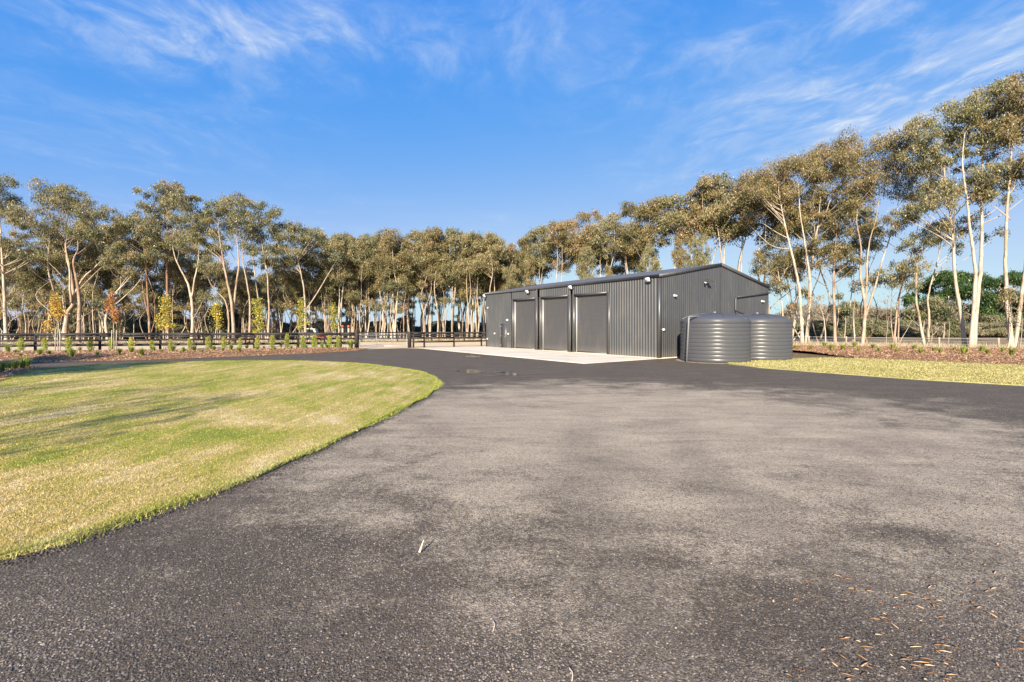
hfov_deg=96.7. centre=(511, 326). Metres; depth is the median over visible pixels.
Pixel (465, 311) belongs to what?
gum tree
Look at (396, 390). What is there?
lawn
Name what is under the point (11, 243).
gum tree
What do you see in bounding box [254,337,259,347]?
lime shrub
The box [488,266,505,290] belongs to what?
gum tree
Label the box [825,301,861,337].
tree
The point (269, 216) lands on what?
gum tree
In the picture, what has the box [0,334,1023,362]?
ground
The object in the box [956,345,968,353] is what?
grass tuft
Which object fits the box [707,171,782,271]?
gum tree
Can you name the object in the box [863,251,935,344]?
gum tree
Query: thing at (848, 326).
bush
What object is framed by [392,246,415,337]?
gum tree
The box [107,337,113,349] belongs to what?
lime shrub
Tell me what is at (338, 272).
gum tree
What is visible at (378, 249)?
gum tree
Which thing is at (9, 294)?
gum tree
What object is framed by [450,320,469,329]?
bush
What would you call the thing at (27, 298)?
gum tree
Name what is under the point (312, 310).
gum tree
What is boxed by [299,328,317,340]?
parked truck
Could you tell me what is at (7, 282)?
gum tree
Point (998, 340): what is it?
wire fence
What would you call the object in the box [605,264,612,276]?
gum tree
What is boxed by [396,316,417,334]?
bush
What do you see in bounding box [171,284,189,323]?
gum tree
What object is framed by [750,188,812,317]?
gum tree
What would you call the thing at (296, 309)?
gum tree
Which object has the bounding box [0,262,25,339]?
gum tree
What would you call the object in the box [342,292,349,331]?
gum tree
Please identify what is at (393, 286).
gum tree
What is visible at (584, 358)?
concrete apron
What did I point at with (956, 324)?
bush
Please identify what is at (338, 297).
gum tree
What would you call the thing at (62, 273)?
gum tree
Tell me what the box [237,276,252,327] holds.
gum tree
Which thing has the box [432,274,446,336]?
gum tree
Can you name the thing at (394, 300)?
gum tree
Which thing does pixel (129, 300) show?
gum tree
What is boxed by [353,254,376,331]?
gum tree
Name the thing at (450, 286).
gum tree
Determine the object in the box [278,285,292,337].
gum tree
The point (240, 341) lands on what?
lime shrub
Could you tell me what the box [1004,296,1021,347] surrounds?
young tree
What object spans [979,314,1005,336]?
bush
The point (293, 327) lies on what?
bush
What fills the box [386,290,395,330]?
gum tree
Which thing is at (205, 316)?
bush
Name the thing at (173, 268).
gum tree
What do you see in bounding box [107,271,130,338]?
gum tree
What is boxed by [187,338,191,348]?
lime shrub
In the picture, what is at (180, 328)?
bush
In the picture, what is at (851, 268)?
gum tree
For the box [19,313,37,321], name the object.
bush
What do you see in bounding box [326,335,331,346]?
lime shrub
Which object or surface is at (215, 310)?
autumn sapling
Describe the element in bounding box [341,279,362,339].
gum tree
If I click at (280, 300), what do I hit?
gum tree
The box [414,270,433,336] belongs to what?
gum tree
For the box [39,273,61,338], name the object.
gum tree
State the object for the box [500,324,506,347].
personnel door
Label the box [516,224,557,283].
gum tree
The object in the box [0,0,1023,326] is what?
sky
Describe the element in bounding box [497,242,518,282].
gum tree
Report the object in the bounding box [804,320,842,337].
bush
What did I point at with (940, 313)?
tree
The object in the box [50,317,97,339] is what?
bush
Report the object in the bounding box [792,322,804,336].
bush
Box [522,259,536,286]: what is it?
gum tree
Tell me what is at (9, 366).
grass tuft
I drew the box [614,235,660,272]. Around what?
gum tree
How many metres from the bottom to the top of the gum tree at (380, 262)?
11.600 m
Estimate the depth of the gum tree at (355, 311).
72.26 m
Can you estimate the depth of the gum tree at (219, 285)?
66.47 m
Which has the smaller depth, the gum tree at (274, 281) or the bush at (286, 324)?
the gum tree at (274, 281)
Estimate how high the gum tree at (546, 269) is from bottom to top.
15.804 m
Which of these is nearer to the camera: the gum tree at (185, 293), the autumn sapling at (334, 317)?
the autumn sapling at (334, 317)
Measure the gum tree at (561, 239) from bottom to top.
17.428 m
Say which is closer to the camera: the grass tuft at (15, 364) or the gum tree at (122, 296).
the grass tuft at (15, 364)
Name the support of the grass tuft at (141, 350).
on the mulch bed at (166, 355)
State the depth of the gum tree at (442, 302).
98.16 m
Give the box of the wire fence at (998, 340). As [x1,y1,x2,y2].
[808,336,1017,347]
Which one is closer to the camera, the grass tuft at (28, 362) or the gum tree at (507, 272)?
the grass tuft at (28, 362)
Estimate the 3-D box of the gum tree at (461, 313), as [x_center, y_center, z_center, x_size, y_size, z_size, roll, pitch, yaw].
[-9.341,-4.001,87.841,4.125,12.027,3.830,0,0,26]
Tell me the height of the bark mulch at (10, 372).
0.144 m
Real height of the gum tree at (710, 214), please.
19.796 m
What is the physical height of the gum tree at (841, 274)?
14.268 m
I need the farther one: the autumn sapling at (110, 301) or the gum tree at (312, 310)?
the gum tree at (312, 310)
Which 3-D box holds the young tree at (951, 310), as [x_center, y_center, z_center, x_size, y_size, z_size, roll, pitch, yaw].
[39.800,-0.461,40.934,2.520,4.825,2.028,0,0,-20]
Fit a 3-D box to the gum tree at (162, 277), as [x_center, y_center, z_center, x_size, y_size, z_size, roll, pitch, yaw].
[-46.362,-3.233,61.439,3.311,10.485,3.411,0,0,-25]
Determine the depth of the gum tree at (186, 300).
64.51 m
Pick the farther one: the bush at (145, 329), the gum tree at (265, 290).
the gum tree at (265, 290)
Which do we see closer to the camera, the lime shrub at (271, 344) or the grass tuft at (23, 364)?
the grass tuft at (23, 364)
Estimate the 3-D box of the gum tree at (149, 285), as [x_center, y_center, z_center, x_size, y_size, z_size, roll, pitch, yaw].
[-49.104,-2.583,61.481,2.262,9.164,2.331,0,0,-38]
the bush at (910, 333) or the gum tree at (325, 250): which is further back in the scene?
the bush at (910, 333)
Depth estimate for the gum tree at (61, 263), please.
55.16 m
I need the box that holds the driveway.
[0,348,1023,681]
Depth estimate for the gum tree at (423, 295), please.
88.61 m
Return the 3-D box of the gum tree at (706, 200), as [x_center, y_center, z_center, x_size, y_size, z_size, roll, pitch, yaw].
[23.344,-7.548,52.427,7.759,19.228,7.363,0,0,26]
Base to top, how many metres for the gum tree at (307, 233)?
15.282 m
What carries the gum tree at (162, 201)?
on the ground at (808, 354)
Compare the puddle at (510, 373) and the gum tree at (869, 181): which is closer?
the puddle at (510, 373)
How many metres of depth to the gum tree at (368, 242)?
63.53 m
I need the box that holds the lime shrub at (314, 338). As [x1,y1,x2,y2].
[311,335,317,346]
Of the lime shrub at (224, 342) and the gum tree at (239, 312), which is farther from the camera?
the gum tree at (239, 312)
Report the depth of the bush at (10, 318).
71.74 m
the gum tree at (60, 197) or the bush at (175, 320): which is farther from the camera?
the bush at (175, 320)
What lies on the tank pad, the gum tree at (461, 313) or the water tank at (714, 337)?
the water tank at (714, 337)
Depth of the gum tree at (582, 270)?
57.23 m
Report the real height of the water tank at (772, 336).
2.688 m
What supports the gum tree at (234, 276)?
on the ground at (808, 354)
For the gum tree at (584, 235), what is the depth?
62.21 m
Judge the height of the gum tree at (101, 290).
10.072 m
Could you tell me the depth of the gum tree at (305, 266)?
61.87 m
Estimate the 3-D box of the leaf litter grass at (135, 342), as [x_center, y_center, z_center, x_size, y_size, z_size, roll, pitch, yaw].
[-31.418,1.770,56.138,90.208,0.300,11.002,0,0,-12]
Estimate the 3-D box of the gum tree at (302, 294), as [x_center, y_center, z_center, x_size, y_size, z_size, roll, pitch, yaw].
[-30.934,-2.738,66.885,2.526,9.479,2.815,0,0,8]
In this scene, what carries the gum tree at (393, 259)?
on the ground at (808, 354)
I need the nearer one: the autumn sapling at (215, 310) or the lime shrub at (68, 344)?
the lime shrub at (68, 344)
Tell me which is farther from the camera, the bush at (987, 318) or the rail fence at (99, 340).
the bush at (987, 318)
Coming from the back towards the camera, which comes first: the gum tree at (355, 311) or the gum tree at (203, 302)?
the gum tree at (355, 311)
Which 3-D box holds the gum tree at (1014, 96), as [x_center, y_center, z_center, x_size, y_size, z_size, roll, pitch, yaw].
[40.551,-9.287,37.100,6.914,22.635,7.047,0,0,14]
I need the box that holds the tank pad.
[676,359,753,363]
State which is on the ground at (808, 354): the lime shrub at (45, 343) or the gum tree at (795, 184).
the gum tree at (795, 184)
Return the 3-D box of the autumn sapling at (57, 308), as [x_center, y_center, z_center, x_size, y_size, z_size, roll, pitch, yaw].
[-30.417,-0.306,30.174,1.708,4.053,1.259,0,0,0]
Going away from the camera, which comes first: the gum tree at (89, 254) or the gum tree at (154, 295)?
the gum tree at (89, 254)
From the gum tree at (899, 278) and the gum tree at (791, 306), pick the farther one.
the gum tree at (791, 306)
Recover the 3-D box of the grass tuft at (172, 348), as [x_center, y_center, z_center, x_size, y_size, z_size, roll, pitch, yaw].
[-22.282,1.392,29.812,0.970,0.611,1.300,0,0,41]
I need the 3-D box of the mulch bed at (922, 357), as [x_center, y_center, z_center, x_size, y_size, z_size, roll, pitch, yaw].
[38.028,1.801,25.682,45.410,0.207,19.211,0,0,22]
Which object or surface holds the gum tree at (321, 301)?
on the ground at (808, 354)
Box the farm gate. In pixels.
[360,333,406,346]
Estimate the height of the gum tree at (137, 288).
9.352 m
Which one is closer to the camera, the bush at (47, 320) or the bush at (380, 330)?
the bush at (47, 320)
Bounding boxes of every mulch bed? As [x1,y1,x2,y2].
[0,347,364,362]
[794,345,1023,364]
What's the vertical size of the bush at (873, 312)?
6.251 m
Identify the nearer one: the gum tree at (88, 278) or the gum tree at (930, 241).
the gum tree at (930, 241)
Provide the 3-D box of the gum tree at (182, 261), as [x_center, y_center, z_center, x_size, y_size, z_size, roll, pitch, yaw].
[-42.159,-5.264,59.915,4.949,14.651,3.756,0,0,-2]
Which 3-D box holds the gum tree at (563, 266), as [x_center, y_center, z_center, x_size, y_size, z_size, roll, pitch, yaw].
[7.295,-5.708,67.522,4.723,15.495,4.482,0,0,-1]
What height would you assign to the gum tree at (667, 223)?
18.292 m
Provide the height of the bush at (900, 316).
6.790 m
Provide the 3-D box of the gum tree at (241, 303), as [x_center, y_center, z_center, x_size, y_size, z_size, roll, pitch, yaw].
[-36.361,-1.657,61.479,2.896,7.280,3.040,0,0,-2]
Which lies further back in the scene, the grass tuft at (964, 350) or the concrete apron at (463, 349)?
the concrete apron at (463, 349)
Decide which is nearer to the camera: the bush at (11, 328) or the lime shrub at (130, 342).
the lime shrub at (130, 342)
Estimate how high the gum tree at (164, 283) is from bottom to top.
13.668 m
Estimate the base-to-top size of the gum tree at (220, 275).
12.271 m
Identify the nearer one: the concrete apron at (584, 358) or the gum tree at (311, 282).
the concrete apron at (584, 358)
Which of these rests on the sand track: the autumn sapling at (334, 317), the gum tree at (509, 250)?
the autumn sapling at (334, 317)
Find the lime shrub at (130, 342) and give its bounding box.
[127,337,134,349]
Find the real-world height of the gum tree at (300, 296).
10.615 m
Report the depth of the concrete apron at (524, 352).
32.22 m
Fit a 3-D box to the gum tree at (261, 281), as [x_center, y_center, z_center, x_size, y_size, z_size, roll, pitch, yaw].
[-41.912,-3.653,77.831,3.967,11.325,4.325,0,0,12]
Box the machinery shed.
[484,263,769,358]
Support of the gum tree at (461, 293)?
on the ground at (808, 354)
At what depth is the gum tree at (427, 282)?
68.02 m
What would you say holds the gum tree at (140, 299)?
on the ground at (808, 354)
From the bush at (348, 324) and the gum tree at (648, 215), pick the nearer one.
the gum tree at (648, 215)
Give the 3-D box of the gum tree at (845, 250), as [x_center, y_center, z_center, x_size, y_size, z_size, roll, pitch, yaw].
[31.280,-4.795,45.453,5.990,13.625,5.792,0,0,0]
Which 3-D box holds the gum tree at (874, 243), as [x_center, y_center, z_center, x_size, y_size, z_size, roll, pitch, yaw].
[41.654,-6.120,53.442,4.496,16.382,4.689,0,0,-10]
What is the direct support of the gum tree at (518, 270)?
on the ground at (808, 354)
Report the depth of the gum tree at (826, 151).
45.94 m
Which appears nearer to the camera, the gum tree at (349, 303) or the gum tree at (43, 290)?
the gum tree at (43, 290)
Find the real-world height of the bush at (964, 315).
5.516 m
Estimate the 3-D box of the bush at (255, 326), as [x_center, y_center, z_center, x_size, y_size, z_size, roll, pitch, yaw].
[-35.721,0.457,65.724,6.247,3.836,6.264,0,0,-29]
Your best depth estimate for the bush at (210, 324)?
65.25 m
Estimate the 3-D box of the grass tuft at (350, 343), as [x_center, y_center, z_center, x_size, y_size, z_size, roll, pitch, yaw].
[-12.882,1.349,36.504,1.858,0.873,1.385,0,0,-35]
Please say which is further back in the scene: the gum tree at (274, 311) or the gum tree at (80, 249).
the gum tree at (274, 311)
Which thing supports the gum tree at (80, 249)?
on the ground at (808, 354)
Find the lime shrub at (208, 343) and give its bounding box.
[205,337,211,348]
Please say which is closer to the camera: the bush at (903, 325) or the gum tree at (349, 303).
the gum tree at (349, 303)
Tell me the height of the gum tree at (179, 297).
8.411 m
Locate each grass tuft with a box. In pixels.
[0,362,8,371]
[3,345,12,351]
[4,362,13,368]
[8,358,30,367]
[8,360,25,368]
[14,355,32,366]
[62,347,75,356]
[138,347,145,354]
[168,344,176,351]
[346,338,354,347]
[914,346,924,352]
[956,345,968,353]
[978,345,986,350]
[1008,347,1017,354]
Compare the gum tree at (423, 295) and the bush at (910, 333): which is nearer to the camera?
the bush at (910, 333)
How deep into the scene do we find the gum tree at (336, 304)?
65.09 m
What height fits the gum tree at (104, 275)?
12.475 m
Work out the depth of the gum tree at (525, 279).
81.72 m
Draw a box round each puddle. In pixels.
[453,370,505,372]
[488,372,518,375]
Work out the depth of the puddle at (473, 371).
19.01 m
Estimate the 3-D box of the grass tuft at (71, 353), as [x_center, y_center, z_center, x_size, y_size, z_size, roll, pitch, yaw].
[-24.870,1.452,25.952,0.958,0.626,0.845,0,0,-11]
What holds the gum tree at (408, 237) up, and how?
on the ground at (808, 354)
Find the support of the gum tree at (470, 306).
on the ground at (808, 354)
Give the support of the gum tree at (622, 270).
on the ground at (808, 354)
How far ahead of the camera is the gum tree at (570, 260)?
64.59 m
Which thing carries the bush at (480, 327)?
on the ground at (808, 354)
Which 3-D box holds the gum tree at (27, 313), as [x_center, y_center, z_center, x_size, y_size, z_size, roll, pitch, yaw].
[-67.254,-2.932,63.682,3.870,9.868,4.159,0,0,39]
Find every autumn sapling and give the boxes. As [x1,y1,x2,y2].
[0,306,5,350]
[35,291,69,350]
[101,289,122,349]
[153,292,179,348]
[208,299,225,348]
[248,296,267,346]
[293,297,309,345]
[326,302,340,341]
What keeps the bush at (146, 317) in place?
on the ground at (808, 354)
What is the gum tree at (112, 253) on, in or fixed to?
on the ground at (808, 354)
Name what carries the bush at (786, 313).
on the ground at (808, 354)
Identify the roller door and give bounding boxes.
[514,299,534,348]
[542,297,566,351]
[576,294,606,353]
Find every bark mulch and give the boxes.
[0,365,46,378]
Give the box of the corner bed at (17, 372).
[0,367,45,380]
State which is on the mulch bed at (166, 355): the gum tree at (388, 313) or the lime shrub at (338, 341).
the lime shrub at (338, 341)
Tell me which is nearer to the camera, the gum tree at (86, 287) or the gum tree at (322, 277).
the gum tree at (86, 287)
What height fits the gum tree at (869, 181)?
20.793 m
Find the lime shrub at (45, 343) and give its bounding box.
[40,338,47,349]
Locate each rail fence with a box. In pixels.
[0,332,485,343]
[0,333,354,350]
[413,332,485,347]
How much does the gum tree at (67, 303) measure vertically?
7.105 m
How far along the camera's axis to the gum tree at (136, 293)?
72.26 m
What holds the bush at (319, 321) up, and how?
on the ground at (808, 354)
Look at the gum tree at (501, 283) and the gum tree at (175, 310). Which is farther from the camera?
the gum tree at (501, 283)
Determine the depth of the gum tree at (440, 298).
67.61 m
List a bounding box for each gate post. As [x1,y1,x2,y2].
[355,332,358,347]
[407,332,410,347]
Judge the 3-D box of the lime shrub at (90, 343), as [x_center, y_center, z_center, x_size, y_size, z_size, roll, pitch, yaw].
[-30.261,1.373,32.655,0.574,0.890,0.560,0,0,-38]
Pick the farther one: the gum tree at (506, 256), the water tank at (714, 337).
the gum tree at (506, 256)
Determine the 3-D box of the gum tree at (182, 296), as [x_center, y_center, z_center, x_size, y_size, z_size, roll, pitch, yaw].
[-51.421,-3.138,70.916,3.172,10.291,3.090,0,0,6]
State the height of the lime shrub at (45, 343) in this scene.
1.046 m
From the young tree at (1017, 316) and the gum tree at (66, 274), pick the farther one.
the gum tree at (66, 274)
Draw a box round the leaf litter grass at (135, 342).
[0,339,485,344]
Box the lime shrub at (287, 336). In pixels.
[284,333,289,347]
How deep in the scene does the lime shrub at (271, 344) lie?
35.51 m
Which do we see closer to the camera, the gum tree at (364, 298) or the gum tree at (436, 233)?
the gum tree at (436, 233)
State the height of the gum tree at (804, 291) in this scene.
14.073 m
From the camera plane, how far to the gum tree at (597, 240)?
59.76 m
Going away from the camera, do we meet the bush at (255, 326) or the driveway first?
the driveway
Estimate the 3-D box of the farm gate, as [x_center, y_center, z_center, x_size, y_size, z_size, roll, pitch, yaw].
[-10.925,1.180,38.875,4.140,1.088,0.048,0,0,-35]
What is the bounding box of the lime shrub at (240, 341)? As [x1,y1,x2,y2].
[237,337,241,347]
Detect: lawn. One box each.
[0,361,437,559]
[727,357,1023,385]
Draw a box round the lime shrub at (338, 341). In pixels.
[336,336,341,346]
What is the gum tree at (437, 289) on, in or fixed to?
on the ground at (808, 354)
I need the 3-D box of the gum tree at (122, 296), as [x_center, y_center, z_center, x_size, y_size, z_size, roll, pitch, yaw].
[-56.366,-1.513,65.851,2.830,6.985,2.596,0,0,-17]
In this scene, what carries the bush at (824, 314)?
on the ground at (808, 354)
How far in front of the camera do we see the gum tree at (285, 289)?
59.84 m
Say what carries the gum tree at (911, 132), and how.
on the ground at (808, 354)
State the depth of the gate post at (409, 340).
40.05 m
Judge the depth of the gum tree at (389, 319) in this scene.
78.89 m
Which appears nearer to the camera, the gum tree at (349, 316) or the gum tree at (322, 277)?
the gum tree at (322, 277)
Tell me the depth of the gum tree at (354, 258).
61.54 m
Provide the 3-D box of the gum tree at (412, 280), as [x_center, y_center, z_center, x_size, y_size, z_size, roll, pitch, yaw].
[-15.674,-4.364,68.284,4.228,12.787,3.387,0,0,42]
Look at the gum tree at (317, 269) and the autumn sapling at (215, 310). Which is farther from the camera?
the gum tree at (317, 269)
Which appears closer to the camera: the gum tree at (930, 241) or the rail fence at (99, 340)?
the rail fence at (99, 340)
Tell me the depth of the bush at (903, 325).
81.71 m
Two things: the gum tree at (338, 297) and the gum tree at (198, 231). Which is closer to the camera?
the gum tree at (198, 231)
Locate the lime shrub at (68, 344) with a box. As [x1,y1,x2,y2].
[64,337,72,349]
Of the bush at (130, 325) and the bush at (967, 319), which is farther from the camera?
the bush at (967, 319)
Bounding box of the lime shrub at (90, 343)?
[87,339,94,349]
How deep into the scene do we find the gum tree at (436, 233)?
62.25 m
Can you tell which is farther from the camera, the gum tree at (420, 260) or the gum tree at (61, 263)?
the gum tree at (420, 260)
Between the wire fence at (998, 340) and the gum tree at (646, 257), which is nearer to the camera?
the wire fence at (998, 340)
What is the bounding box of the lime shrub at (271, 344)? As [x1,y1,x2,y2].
[269,335,274,347]
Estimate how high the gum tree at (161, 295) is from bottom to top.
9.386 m
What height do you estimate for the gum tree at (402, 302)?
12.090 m
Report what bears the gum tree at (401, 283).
on the ground at (808, 354)
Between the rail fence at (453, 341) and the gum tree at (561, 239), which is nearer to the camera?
the rail fence at (453, 341)
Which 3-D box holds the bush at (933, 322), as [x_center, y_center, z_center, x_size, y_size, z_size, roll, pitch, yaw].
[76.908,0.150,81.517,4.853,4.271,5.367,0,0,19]
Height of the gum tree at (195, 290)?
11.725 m
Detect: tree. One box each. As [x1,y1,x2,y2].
[0,172,50,342]
[0,240,24,305]
[0,258,33,339]
[0,259,21,339]
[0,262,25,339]
[0,280,12,315]
[3,175,148,342]
[6,249,39,332]
[7,287,25,324]
[8,263,32,339]
[9,287,40,339]
[17,259,56,339]
[23,273,47,332]
[26,224,78,339]
[31,261,59,339]
[34,279,61,339]
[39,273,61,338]
[42,235,79,338]
[49,240,89,339]
[50,292,71,325]
[51,266,68,331]
[60,270,96,338]
[61,225,128,342]
[67,261,103,341]
[76,247,97,338]
[77,227,110,338]
[83,243,106,332]
[85,246,109,338]
[89,276,109,338]
[90,248,127,330]
[94,222,157,342]
[98,255,143,338]
[103,268,125,337]
[106,200,174,342]
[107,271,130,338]
[114,292,131,332]
[119,292,134,306]
[120,274,145,338]
[121,269,140,337]
[129,235,164,338]
[131,280,144,309]
[132,179,195,341]
[140,274,157,315]
[145,287,163,338]
[146,283,159,324]
[150,235,188,314]
[150,275,171,332]
[152,265,183,338]
[158,243,188,338]
[158,282,183,337]
[159,256,188,338]
[161,186,219,342]
[170,230,213,338]
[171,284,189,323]
[173,264,200,325]
[173,285,187,322]
[175,253,195,338]
[181,283,197,327]
[182,259,205,310]
[184,264,205,340]
[189,288,207,327]
[192,189,267,342]
[192,250,215,338]
[194,285,207,331]
[195,247,232,340]
[197,279,216,337]
[213,270,236,299]
[217,280,236,318]
[226,268,244,337]
[232,284,253,337]
[233,266,258,332]
[233,278,257,335]
[233,288,252,337]
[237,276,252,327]
[243,200,284,341]
[250,279,262,313]
[256,273,275,322]
[259,285,284,331]
[261,261,283,337]
[261,276,274,314]
[264,244,291,337]
[272,219,344,341]
[272,285,283,331]
[274,255,299,331]
[277,255,300,331]
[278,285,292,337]
[283,284,300,337]
[286,278,305,337]
[288,285,306,337]
[288,286,308,337]
[291,270,309,331]
[291,279,308,315]
[292,236,327,337]
[301,254,323,310]
[305,287,319,337]
[307,291,318,329]
[310,262,340,336]
[312,236,345,329]
[313,232,363,331]
[313,254,337,336]
[313,282,322,328]
[316,251,340,337]
[317,293,326,331]
[319,277,347,337]
[321,273,343,339]
[321,279,337,331]
[334,231,364,337]
[340,279,358,324]
[341,270,364,337]
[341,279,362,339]
[342,254,359,337]
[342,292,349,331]
[343,242,372,334]
[343,292,349,336]
[345,258,368,331]
[346,247,375,333]
[350,278,375,320]
[351,233,378,339]
[353,251,376,337]
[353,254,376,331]
[357,293,375,333]
[359,297,361,337]
[362,234,399,339]
[363,260,381,337]
[364,234,392,337]
[365,255,391,336]
[370,291,383,330]
[374,227,417,339]
[374,265,398,339]
[379,240,402,339]
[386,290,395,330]
[388,272,405,337]
[388,291,389,336]
[389,264,405,337]
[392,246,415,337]
[392,261,415,337]
[395,228,428,331]
[399,264,417,337]
[405,230,447,336]
[405,278,421,336]
[411,273,422,336]
[413,239,437,336]
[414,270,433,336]
[416,226,450,339]
[416,288,433,329]
[417,277,436,336]
[428,289,448,316]
[429,238,456,336]
[430,282,443,336]
[431,226,473,336]
[431,295,437,331]
[432,243,459,336]
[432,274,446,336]
[436,289,448,331]
[447,251,465,336]
[453,278,469,336]
[455,276,463,334]
[456,230,484,336]
[457,235,492,339]
[458,288,469,331]
[460,236,487,334]
[461,282,479,329]
[462,284,476,334]
[463,281,481,323]
[464,273,483,334]
[464,298,469,334]
[468,272,489,330]
[470,232,505,291]
[475,259,502,334]
[483,236,500,294]
[486,236,510,290]
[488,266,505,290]
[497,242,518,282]
[497,279,512,290]
[500,247,522,281]
[502,264,521,289]
[502,264,522,287]
[511,233,540,277]
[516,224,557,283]
[516,243,538,280]
[517,250,534,284]
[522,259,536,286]
[530,240,554,283]
[541,219,582,281]
[548,245,572,278]
[557,209,606,279]
[567,237,599,277]
[573,232,602,271]
[575,245,597,279]
[586,211,624,276]
[594,242,620,275]
[595,200,651,273]
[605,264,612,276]
[612,237,639,274]
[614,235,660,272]
[616,195,674,266]
[635,243,662,272]
[649,190,690,268]
[671,184,716,262]
[671,236,692,267]
[682,174,750,263]
[682,234,712,266]
[692,169,757,263]
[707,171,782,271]
[733,170,804,313]
[734,147,829,344]
[748,231,805,315]
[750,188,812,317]
[761,178,806,335]
[772,124,870,335]
[777,254,807,340]
[785,219,821,337]
[787,168,850,341]
[794,211,866,344]
[803,294,827,344]
[813,221,857,329]
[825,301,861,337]
[829,124,942,345]
[830,180,876,341]
[847,204,889,342]
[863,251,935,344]
[869,191,1014,346]
[875,293,917,345]
[886,296,946,332]
[890,96,995,346]
[893,163,961,342]
[915,321,945,345]
[923,300,958,338]
[937,72,1023,347]
[942,295,968,344]
[951,70,1023,347]
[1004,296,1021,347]
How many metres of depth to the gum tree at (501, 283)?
67.30 m
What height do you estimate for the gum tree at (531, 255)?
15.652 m
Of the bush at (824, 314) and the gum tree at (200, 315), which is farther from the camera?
the bush at (824, 314)
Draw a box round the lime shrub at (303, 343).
[299,336,305,347]
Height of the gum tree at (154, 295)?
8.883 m
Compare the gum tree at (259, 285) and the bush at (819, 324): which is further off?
the bush at (819, 324)
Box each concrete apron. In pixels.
[425,347,523,351]
[464,349,574,356]
[512,353,658,363]
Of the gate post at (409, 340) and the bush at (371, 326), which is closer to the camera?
the gate post at (409, 340)
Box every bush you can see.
[0,313,17,336]
[0,318,23,338]
[10,318,32,332]
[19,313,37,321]
[21,320,54,338]
[22,319,62,338]
[34,305,75,322]
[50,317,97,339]
[69,302,110,338]
[91,317,103,330]
[94,315,157,338]
[101,312,144,338]
[132,303,164,337]
[153,309,187,337]
[154,324,199,338]
[182,307,236,338]
[184,319,217,338]
[197,303,241,338]
[234,307,258,337]
[244,317,284,337]
[274,322,289,331]
[283,321,310,331]
[302,322,327,331]
[312,318,329,324]
[337,320,371,333]
[357,321,380,334]
[370,325,397,334]
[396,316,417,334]
[411,324,433,334]
[432,320,458,334]
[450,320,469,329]
[467,322,485,334]
[780,305,822,330]
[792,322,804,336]
[796,310,832,322]
[798,324,819,336]
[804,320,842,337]
[809,304,840,324]
[828,307,872,322]
[832,319,868,336]
[837,315,890,337]
[857,305,889,321]
[867,307,900,322]
[871,320,902,336]
[881,307,917,321]
[893,319,922,335]
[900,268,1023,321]
[901,325,949,337]
[925,317,960,336]
[935,319,978,336]
[955,311,970,324]
[957,322,1014,337]
[964,303,1003,325]
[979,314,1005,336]
[985,319,1023,337]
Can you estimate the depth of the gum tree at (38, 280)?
57.24 m
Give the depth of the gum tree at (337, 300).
64.14 m
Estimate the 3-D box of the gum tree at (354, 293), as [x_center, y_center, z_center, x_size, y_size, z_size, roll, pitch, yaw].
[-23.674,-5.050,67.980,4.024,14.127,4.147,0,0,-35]
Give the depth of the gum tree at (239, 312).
61.86 m
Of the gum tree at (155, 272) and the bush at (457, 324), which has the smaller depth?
the gum tree at (155, 272)
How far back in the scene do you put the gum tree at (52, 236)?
54.79 m
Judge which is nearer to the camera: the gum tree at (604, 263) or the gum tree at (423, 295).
the gum tree at (604, 263)
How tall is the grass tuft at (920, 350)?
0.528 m
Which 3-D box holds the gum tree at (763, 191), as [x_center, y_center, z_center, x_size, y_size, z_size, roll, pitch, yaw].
[26.147,-7.787,45.453,8.311,19.606,7.424,0,0,0]
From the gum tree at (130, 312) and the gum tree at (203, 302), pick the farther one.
the gum tree at (203, 302)
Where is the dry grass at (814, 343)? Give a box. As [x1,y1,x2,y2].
[793,340,1023,348]
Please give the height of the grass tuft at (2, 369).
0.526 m
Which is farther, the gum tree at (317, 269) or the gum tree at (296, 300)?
the gum tree at (296, 300)
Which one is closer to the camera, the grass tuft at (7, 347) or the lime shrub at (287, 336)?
the grass tuft at (7, 347)
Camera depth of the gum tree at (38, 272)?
57.16 m
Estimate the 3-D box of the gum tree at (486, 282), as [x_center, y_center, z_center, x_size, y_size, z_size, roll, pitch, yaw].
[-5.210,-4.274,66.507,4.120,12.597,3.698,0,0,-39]
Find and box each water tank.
[680,312,750,362]
[741,312,792,359]
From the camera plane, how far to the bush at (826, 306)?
93.21 m
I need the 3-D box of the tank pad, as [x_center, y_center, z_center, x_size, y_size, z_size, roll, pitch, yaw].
[12.745,1.898,25.743,7.695,0.020,4.073,0,0,-27]
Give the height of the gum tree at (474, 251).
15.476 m
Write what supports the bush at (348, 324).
on the ground at (808, 354)
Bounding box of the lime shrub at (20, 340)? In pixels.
[16,338,25,350]
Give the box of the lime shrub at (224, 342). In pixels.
[221,337,227,348]
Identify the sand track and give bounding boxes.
[0,341,485,350]

